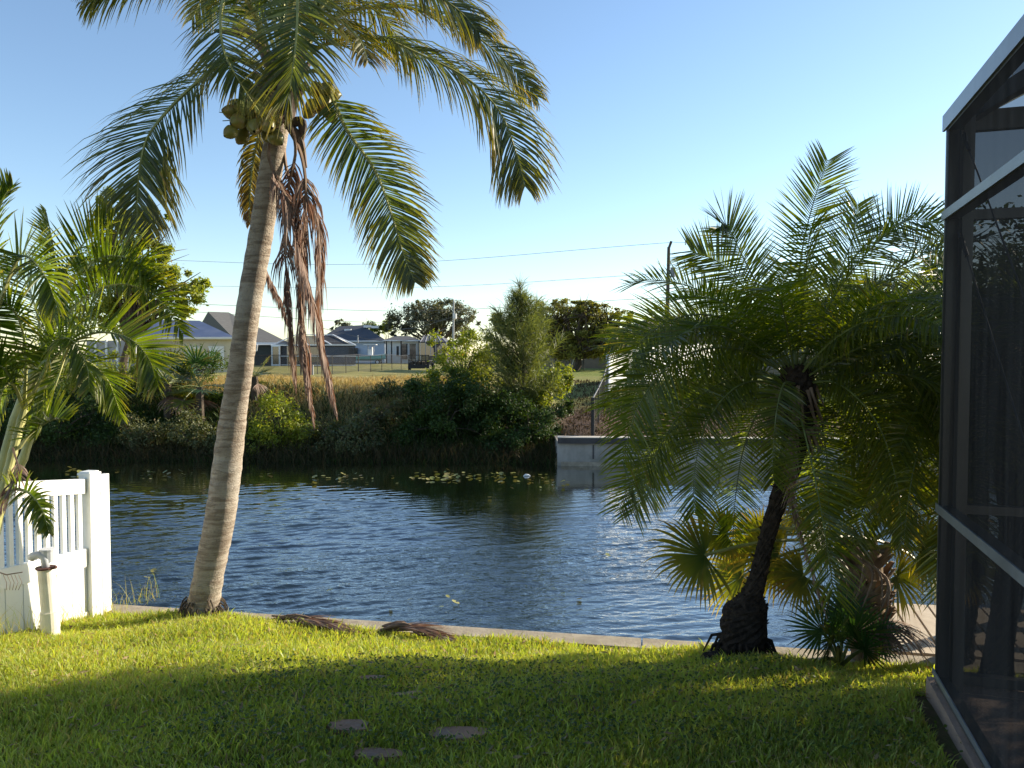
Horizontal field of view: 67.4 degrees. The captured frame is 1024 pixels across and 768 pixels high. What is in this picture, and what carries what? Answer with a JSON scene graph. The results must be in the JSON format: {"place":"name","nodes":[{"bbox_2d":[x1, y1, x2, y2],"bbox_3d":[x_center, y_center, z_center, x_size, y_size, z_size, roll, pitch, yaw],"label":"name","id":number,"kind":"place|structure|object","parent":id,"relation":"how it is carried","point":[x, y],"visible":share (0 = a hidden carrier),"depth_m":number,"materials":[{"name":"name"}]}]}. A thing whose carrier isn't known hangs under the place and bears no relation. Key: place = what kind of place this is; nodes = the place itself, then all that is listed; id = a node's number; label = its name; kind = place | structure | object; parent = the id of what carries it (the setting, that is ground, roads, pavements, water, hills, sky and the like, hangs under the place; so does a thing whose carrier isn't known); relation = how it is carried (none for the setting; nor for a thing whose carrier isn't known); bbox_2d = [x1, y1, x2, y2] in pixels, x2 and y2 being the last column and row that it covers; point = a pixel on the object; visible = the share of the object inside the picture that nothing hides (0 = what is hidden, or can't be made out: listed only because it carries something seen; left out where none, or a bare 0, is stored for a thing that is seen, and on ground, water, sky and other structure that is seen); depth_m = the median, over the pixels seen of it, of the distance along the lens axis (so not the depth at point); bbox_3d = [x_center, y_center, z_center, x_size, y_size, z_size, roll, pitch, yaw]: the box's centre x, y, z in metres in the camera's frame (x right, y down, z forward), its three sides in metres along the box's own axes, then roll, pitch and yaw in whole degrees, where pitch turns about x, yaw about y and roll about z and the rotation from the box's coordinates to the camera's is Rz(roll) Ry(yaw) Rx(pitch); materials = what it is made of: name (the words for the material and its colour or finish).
{"place":"outdoors","nodes":[
{"label":"outdoors","id":0,"kind":"place"},
{"bbox_2d":[0,355,911,464],"bbox_3d":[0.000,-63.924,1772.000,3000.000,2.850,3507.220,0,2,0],"label":"bank ground","id":1,"kind":"structure","parent":0,"point":[399,369],"depth_m":32.06,"materials":[{"name":"brown soil"}]},
{"bbox_2d":[1,378,133,453],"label":"shrub","id":2,"kind":"object","parent":1,"relation":"on","point":[56,429],"visible":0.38,"depth_m":25.20,"materials":[{"name":"green plant"}]},
{"bbox_2d":[47,346,157,400],"bbox_3d":[-15.375,-0.208,28.434,4.016,2.526,2.660,0,2,0],"label":"shrub","id":3,"kind":"object","parent":1,"relation":"on","point":[65,373],"visible":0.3,"depth_m":28.04,"materials":[{"name":"green plant"}]},
{"bbox_2d":[36,186,212,370],"bbox_3d":[-19.081,-4.997,37.962,8.424,9.594,4.542,0,2,-8],"label":"tree","id":4,"kind":"object","parent":1,"relation":"on","point":[196,287],"visible":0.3,"depth_m":37.56,"materials":[{"name":"green plant"}]},
{"bbox_2d":[48,334,228,412],"bbox_3d":[-13.358,-0.137,28.372,6.799,3.472,4.178,-1,2,-16],"label":"shrub","id":5,"kind":"object","parent":1,"relation":"on","point":[225,366],"visible":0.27,"depth_m":27.69,"materials":[{"name":"green plant"}]},
{"bbox_2d":[110,408,168,456],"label":"shrub","id":6,"kind":"object","parent":1,"relation":"on","point":[132,434],"visible":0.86,"depth_m":24.79,"materials":[{"name":"green plant"}]},
{"bbox_2d":[86,320,231,372],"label":"house","id":7,"kind":"structure","parent":1,"relation":"on","point":[208,336],"depth_m":51.93,"materials":[{"name":"beige paint"}]},
{"bbox_2d":[121,347,208,421],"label":"fan palm","id":8,"kind":"object","parent":1,"relation":"on","point":[167,414],"visible":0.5,"depth_m":26.42,"materials":[{"name":"green plant"}]},
{"bbox_2d":[155,404,217,453],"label":"shrub","id":9,"kind":"object","parent":1,"relation":"on","point":[195,438],"visible":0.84,"depth_m":24.78,"materials":[{"name":"green plant"}]},
{"bbox_2d":[154,340,223,421],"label":"fan palm","id":10,"kind":"object","parent":1,"relation":"on","point":[199,399],"visible":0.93,"depth_m":26.09,"materials":[{"name":"green plant"}]},
{"bbox_2d":[202,312,284,365],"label":"house","id":11,"kind":"structure","parent":1,"relation":"on","point":[224,322],"depth_m":86.81,"materials":[{"name":"grey"}]},
{"bbox_2d":[251,355,279,402],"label":"fan palm","id":12,"kind":"object","parent":1,"relation":"on","point":[255,386],"visible":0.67,"depth_m":27.42,"materials":[{"name":"green plant"}]},
{"bbox_2d":[70,373,483,447],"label":"dry grass","id":13,"kind":"structure","parent":1,"relation":"on","point":[339,381],"depth_m":27.57,"materials":[{"name":"plant"}]},
{"bbox_2d":[0,375,555,464],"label":"bushes","id":14,"kind":"object","parent":1,"relation":"on","point":[156,410],"visible":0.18,"depth_m":26.10,"materials":[{"name":"green plant"}]},
{"bbox_2d":[0,431,557,465],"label":"reeds","id":15,"kind":"object","parent":1,"relation":"on","point":[279,457],"visible":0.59,"depth_m":24.19,"materials":[{"name":"green plant"}]},
{"bbox_2d":[245,388,320,458],"bbox_3d":[-7.555,1.362,25.066,2.704,2.528,1.857,0,2,0],"label":"shrub","id":16,"kind":"object","parent":1,"relation":"on","point":[290,432],"visible":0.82,"depth_m":24.85,"materials":[{"name":"green plant"}]},
{"bbox_2d":[307,353,310,374],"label":"wooden post","id":17,"kind":"object","parent":1,"relation":"on","point":[308,357],"visible":0.5,"depth_m":42.91,"materials":[{"name":"brown wood"}]},
{"bbox_2d":[271,334,355,365],"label":"pool cage","id":18,"kind":"object","parent":1,"relation":"on","point":[335,346],"visible":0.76,"depth_m":80.04,"materials":[{"name":"grey metal"}]},
{"bbox_2d":[271,345,280,365],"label":"door","id":19,"kind":"structure","parent":18,"relation":"in","point":[275,349],"depth_m":82.30,"materials":[{"name":"white glass"}]},
{"bbox_2d":[255,354,409,374],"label":"chainlink fence","id":20,"kind":"object","parent":1,"relation":"on","point":[332,360],"visible":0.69,"depth_m":47.49,"materials":[{"name":"black metal"}]},
{"bbox_2d":[329,319,352,330],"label":"tree","id":21,"kind":"object","parent":1,"relation":"on","point":[336,322],"visible":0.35,"depth_m":149.67,"materials":[{"name":"green plant"}]},
{"bbox_2d":[324,325,384,362],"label":"house","id":22,"kind":"structure","parent":1,"relation":"on","point":[362,331],"depth_m":111.52,"materials":[{"name":"blue paint"}]},
{"bbox_2d":[297,397,412,457],"bbox_3d":[-4.895,1.685,24.956,3.868,2.401,2.495,-1,2,-31],"label":"shrub","id":23,"kind":"object","parent":1,"relation":"on","point":[361,426],"visible":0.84,"depth_m":24.84,"materials":[{"name":"green plant"}]},
{"bbox_2d":[356,360,388,363],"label":"boat trailer","id":24,"kind":"object","parent":1,"relation":"on","point":[378,361],"visible":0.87,"depth_m":103.30,"materials":[{"name":"grey metal"}]},
{"bbox_2d":[356,344,385,360],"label":"boat","id":25,"kind":"object","parent":24,"relation":"on","point":[365,358],"visible":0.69,"depth_m":103.50,"materials":[{"name":"plastic"}]},
{"bbox_2d":[362,319,384,335],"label":"tree","id":26,"kind":"object","parent":1,"relation":"on","point":[377,331],"visible":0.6,"depth_m":149.25,"materials":[{"name":"green plant"}]},
{"bbox_2d":[363,377,405,401],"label":"shrub","id":27,"kind":"object","parent":1,"relation":"on","point":[387,383],"visible":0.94,"depth_m":27.26,"materials":[{"name":"green plant"}]},
{"bbox_2d":[381,320,392,338],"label":"tree","id":28,"kind":"object","parent":1,"relation":"on","point":[383,324],"visible":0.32,"depth_m":149.32,"materials":[{"name":"green plant"}]},
{"bbox_2d":[383,336,420,363],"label":"house","id":29,"kind":"structure","parent":1,"relation":"on","point":[400,347],"depth_m":106.86,"materials":[{"name":"white paint"}]},
{"bbox_2d":[396,346,399,355],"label":"window","id":30,"kind":"structure","parent":29,"relation":"in","point":[397,347],"depth_m":106.76,"materials":[{"name":"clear glass"}]},
{"bbox_2d":[402,344,407,358],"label":"sliding door","id":31,"kind":"structure","parent":29,"relation":"in","point":[404,346],"depth_m":106.79,"materials":[{"name":"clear glass"}]},
{"bbox_2d":[409,344,416,358],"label":"sliding door","id":32,"kind":"structure","parent":29,"relation":"in","point":[412,347],"depth_m":106.76,"materials":[{"name":"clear glass"}]},
{"bbox_2d":[408,355,434,369],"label":"utility trailer","id":33,"kind":"object","parent":1,"relation":"on","point":[413,363],"visible":0.95,"depth_m":58.48,"materials":[{"name":"black metal"}]},
{"bbox_2d":[383,297,480,339],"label":"tree","id":34,"kind":"object","parent":1,"relation":"on","point":[424,315],"visible":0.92,"depth_m":117.02,"materials":[{"name":"green plant"}]},
{"bbox_2d":[420,335,454,362],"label":"house","id":35,"kind":"structure","parent":1,"relation":"on","point":[425,349],"depth_m":102.91,"materials":[{"name":"beige paint"}]},
{"bbox_2d":[394,362,506,459],"bbox_3d":[-2.102,1.113,25.821,3.885,3.817,3.781,0,2,0],"label":"shrub","id":36,"kind":"object","parent":1,"relation":"on","point":[434,418],"visible":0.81,"depth_m":25.26,"materials":[{"name":"green plant"}]},
{"bbox_2d":[452,300,456,363],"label":"utility pole","id":37,"kind":"object","parent":1,"relation":"on","point":[454,316],"visible":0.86,"depth_m":99.66,"materials":[{"name":"wood"}]},
{"bbox_2d":[202,312,440,321],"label":"overhead wire","id":38,"kind":"object","parent":37,"relation":"attached to","point":[328,320],"visible":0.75,"depth_m":99.12,"materials":[{"name":"black metal"}]},
{"bbox_2d":[323,326,451,341],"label":"overhead wire","id":39,"kind":"object","parent":37,"relation":"attached to","point":[387,341],"visible":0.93,"depth_m":95.73,"materials":[{"name":"black metal"}]},
{"bbox_2d":[388,317,451,329],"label":"overhead wire","id":40,"kind":"object","parent":37,"relation":"attached to","point":[417,327],"visible":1,"depth_m":99.31,"materials":[{"name":"black metal"}]},
{"bbox_2d":[405,324,518,390],"bbox_3d":[-1.663,-0.514,28.277,4.519,3.392,2.934,0,2,0],"label":"shrub","id":41,"kind":"object","parent":1,"relation":"on","point":[471,335],"visible":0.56,"depth_m":28.30,"materials":[{"name":"green plant"}]},
{"bbox_2d":[472,387,575,458],"bbox_3d":[0.346,1.466,24.954,3.578,3.008,2.503,0,2,0],"label":"shrub","id":42,"kind":"object","parent":1,"relation":"on","point":[549,415],"visible":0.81,"depth_m":24.70,"materials":[{"name":"green plant"}]},
{"bbox_2d":[475,276,574,410],"bbox_3d":[0.413,-1.315,26.453,3.536,5.071,3.470,0,2,0],"label":"pine tree","id":43,"kind":"object","parent":1,"relation":"on","point":[527,349],"visible":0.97,"depth_m":26.07,"materials":[{"name":"green plant"}]},
{"bbox_2d":[500,362,577,415],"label":"shrub","id":44,"kind":"object","parent":1,"relation":"on","point":[567,384],"visible":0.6,"depth_m":26.71,"materials":[{"name":"green plant"}]},
{"bbox_2d":[487,294,635,369],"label":"tree","id":45,"kind":"object","parent":1,"relation":"on","point":[579,315],"visible":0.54,"depth_m":57.32,"materials":[{"name":"green plant"}]},
{"bbox_2d":[540,353,605,368],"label":"boundary wall","id":46,"kind":"structure","parent":1,"relation":"on","point":[590,363],"depth_m":67.88,"materials":[{"name":"grey paint"}]},
{"bbox_2d":[591,365,607,435],"bbox_3d":[3.202,0.428,27.627,0.089,2.233,8.603,0,2,10],"label":"chainlink fence","id":47,"kind":"object","parent":1,"relation":"on","point":[597,390],"visible":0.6,"depth_m":26.25,"materials":[{"name":"black metal"}]},
{"bbox_2d":[622,316,680,347],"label":"house","id":48,"kind":"structure","parent":1,"relation":"on","point":[652,335],"depth_m":66.97,"materials":[{"name":"brown"}]},
{"bbox_2d":[606,344,712,390],"bbox_3d":[7.467,-0.833,36.908,0.140,2.400,12.235,2,3,35],"label":"vinyl fence","id":49,"kind":"object","parent":1,"relation":"on","point":[610,380],"visible":0.02,"depth_m":32.80,"materials":[{"name":"white plastic"}]},
{"bbox_2d":[592,398,739,435],"bbox_3d":[5.732,1.066,23.191,6.600,1.290,0.075,0,2,4],"label":"chainlink fence","id":50,"kind":"object","parent":1,"relation":"on","point":[593,400],"visible":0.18,"depth_m":23.38,"materials":[{"name":"black metal"}]},
{"bbox_2d":[665,241,685,338],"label":"utility pole","id":51,"kind":"object","parent":1,"relation":"on","point":[668,261],"visible":0.36,"depth_m":54.61,"materials":[{"name":"brown wood"}]},
{"bbox_2d":[155,242,668,264],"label":"overhead wire","id":52,"kind":"object","parent":51,"relation":"attached to","point":[445,260],"visible":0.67,"depth_m":61.08,"materials":[{"name":"black metal"}]},
{"bbox_2d":[202,297,661,310],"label":"overhead wire","id":53,"kind":"object","parent":51,"relation":"attached to","point":[443,310],"visible":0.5,"depth_m":94.91,"materials":[{"name":"black metal"}]},
{"bbox_2d":[230,273,664,287],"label":"overhead wire","id":54,"kind":"object","parent":51,"relation":"attached to","point":[488,284],"visible":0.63,"depth_m":62.52,"materials":[{"name":"black metal"}]},
{"bbox_2d":[552,378,852,436],"bbox_3d":[6.817,0.749,29.436,10.535,1.646,13.285,0,2,0],"label":"bush","id":55,"kind":"object","parent":1,"relation":"on","point":[582,383],"visible":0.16,"depth_m":27.69,"materials":[{"name":"green plant"}]},
{"bbox_2d":[554,435,937,468],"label":"seawall","id":56,"kind":"object","parent":1,"relation":"on","point":[577,451],"visible":0.22,"depth_m":22.84,"materials":[{"name":"concrete"}]},
{"bbox_2d":[685,299,833,373],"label":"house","id":57,"kind":"structure","parent":1,"relation":"on","point":[772,371],"depth_m":46.00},
{"bbox_2d":[813,260,938,381],"bbox_3d":[18.330,-2.882,34.911,10.154,6.758,6.886,0,2,0],"label":"tree","id":58,"kind":"object","parent":1,"relation":"on","point":[881,290],"visible":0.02,"depth_m":35.51,"materials":[{"name":"green plant"}]},
{"bbox_2d":[910,200,943,371],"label":"tree","id":59,"kind":"object","parent":1,"relation":"on","point":[937,277],"visible":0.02,"depth_m":22.10,"materials":[{"name":"green plant"}]},
{"bbox_2d":[3,457,937,650],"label":"canal water","id":60,"kind":"structure","parent":0,"point":[510,552],"depth_m":13.32,"materials":[{"name":"blue liquid"}]},
{"bbox_2d":[65,466,618,608],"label":"lily pads","id":61,"kind":"object","parent":60,"relation":"on","point":[431,478],"visible":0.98,"depth_m":20.54,"materials":[{"name":"green plant"}]},
{"bbox_2d":[0,605,968,767],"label":"lawn ground","id":62,"kind":"structure","parent":0,"point":[942,735],"depth_m":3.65,"materials":[{"name":"green plant"}]},
{"bbox_2d":[27,547,59,635],"bbox_3d":[-3.358,1.524,5.520,0.210,0.677,0.150,0,2,0],"label":"vent pipe","id":63,"kind":"object","parent":62,"relation":"on","point":[49,614],"visible":0.93,"depth_m":5.47,"materials":[{"name":"plastic"}]},
{"bbox_2d":[0,470,111,635],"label":"vinyl fence","id":64,"kind":"object","parent":62,"relation":"on","point":[82,571],"visible":0.72,"depth_m":6.17,"materials":[{"name":"white plastic"}]},
{"bbox_2d":[0,577,159,636],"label":"weeds","id":65,"kind":"object","parent":62,"relation":"on","point":[27,625],"visible":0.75,"depth_m":6.08,"materials":[{"name":"green plant"}]},
{"bbox_2d":[0,169,197,589],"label":"areca palm","id":66,"kind":"object","parent":62,"relation":"on","point":[50,341],"visible":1,"depth_m":4.71,"materials":[{"name":"green plant"}]},
{"bbox_2d":[62,0,563,617],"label":"coconut palm","id":67,"kind":"object","parent":62,"relation":"on","point":[262,110],"visible":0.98,"depth_m":5.70,"materials":[{"name":"green plant"}]},
{"bbox_2d":[270,614,360,634],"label":"fallen frond","id":68,"kind":"object","parent":62,"relation":"on","point":[318,621],"visible":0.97,"depth_m":6.15,"materials":[{"name":"brown plant"}]},
{"bbox_2d":[327,719,368,734],"bbox_3d":[-0.774,1.625,3.624,0.185,0.050,0.118,0,2,0],"label":"stepping stone","id":69,"kind":"object","parent":62,"relation":"on","point":[355,724],"visible":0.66,"depth_m":3.61,"materials":[{"name":"grey stone"}]},
{"bbox_2d":[358,675,386,682],"bbox_3d":[-0.807,1.700,4.408,0.174,0.046,0.067,0,2,0],"label":"stepping stone","id":70,"kind":"object","parent":62,"relation":"on","point":[368,676],"visible":0.34,"depth_m":4.41,"materials":[{"name":"grey stone"}]},
{"bbox_2d":[354,747,402,762],"bbox_3d":[-0.588,1.644,3.391,0.214,0.046,0.082,0,2,0],"label":"stepping stone","id":71,"kind":"object","parent":62,"relation":"on","point":[372,751],"visible":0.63,"depth_m":3.38,"materials":[{"name":"grey stone"}]},
{"bbox_2d":[389,691,422,697],"bbox_3d":[-0.569,1.659,4.076,0.192,0.062,0.080,0,2,0],"label":"stepping stone","id":72,"kind":"object","parent":62,"relation":"on","point":[404,693],"visible":0.17,"depth_m":4.07,"materials":[{"name":"grey stone"}]},
{"bbox_2d":[378,621,458,642],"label":"fallen frond","id":73,"kind":"object","parent":62,"relation":"on","point":[415,628],"visible":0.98,"depth_m":6.00,"materials":[{"name":"brown plant"}]},
{"bbox_2d":[429,726,488,742],"bbox_3d":[-0.242,1.630,3.550,0.288,0.049,0.116,0,2,0],"label":"stepping stone","id":74,"kind":"object","parent":62,"relation":"on","point":[461,730],"visible":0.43,"depth_m":3.55,"materials":[{"name":"grey stone"}]},
{"bbox_2d":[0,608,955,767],"bbox_3d":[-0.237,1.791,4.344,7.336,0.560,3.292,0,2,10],"label":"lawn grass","id":75,"kind":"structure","parent":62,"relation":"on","point":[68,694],"depth_m":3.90,"materials":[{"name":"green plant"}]},
{"bbox_2d":[14,645,982,767],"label":"clover","id":76,"kind":"object","parent":62,"relation":"on","point":[404,732],"visible":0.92,"depth_m":3.75,"materials":[{"name":"green plant"}]},
{"bbox_2d":[107,604,934,665],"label":"seawall","id":77,"kind":"object","parent":62,"relation":"on","point":[605,641],"visible":0.14,"depth_m":5.99,"materials":[{"name":"concrete"}]},
{"bbox_2d":[583,139,944,660],"bbox_3d":[1.925,0.253,5.241,2.898,3.676,2.730,0,2,0],"label":"date palm","id":78,"kind":"object","parent":62,"relation":"on","point":[753,333],"visible":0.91,"depth_m":4.89,"materials":[{"name":"green plant"}]},
{"bbox_2d":[643,458,938,668],"bbox_3d":[2.270,1.267,5.766,2.777,1.460,1.609,0,2,0],"label":"fan palm","id":79,"kind":"object","parent":62,"relation":"on","point":[783,574],"visible":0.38,"depth_m":5.45,"materials":[{"name":"green plant"}]},
{"bbox_2d":[779,570,911,672],"bbox_3d":[2.271,1.653,5.110,0.826,0.671,0.829,0,2,0],"label":"young fan palm","id":80,"kind":"object","parent":62,"relation":"on","point":[834,626],"visible":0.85,"depth_m":5.15,"materials":[{"name":"green plant"}]},
{"bbox_2d":[758,245,942,609],"bbox_3d":[3.199,0.438,5.449,2.806,3.236,2.928,1,2,18],"label":"date palm","id":81,"kind":"object","parent":62,"relation":"on","point":[908,445],"visible":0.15,"depth_m":4.87,"materials":[{"name":"green plant"}]},
{"bbox_2d":[810,207,943,539],"bbox_3d":[3.296,0.399,5.149,2.417,3.324,2.501,-2,3,-40],"label":"date palm","id":82,"kind":"object","parent":62,"relation":"on","point":[873,361],"visible":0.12,"depth_m":5.04,"materials":[{"name":"green plant"}]},
{"bbox_2d":[882,614,934,649],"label":"dry fan leaf","id":83,"kind":"object","parent":62,"relation":"on","point":[909,627],"visible":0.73,"depth_m":5.22,"materials":[{"name":"grey plant"}]},
{"bbox_2d":[926,14,1023,767],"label":"screen enclosure","id":84,"kind":"object","parent":62,"relation":"on","point":[975,690],"visible":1,"depth_m":3.21,"materials":[{"name":"brown metal"}]},
{"bbox_2d":[0,0,1023,355],"label":"sky","id":85,"kind":"structure","parent":0,"point":[657,108],"materials":[{"name":"blue"}]},
{"label":"outer water","id":86,"kind":"structure","parent":0,"visible":0},
{"bbox_2d":[889,603,935,657],"bbox_3d":[4.433,2.221,6.141,3.119,2.200,1.226,0,2,10],"label":"wooden dock","id":87,"kind":"object","parent":86,"relation":"in","point":[925,622],"visible":0.14,"depth_m":6.37,"materials":[{"name":"beige wood"}]}
]}

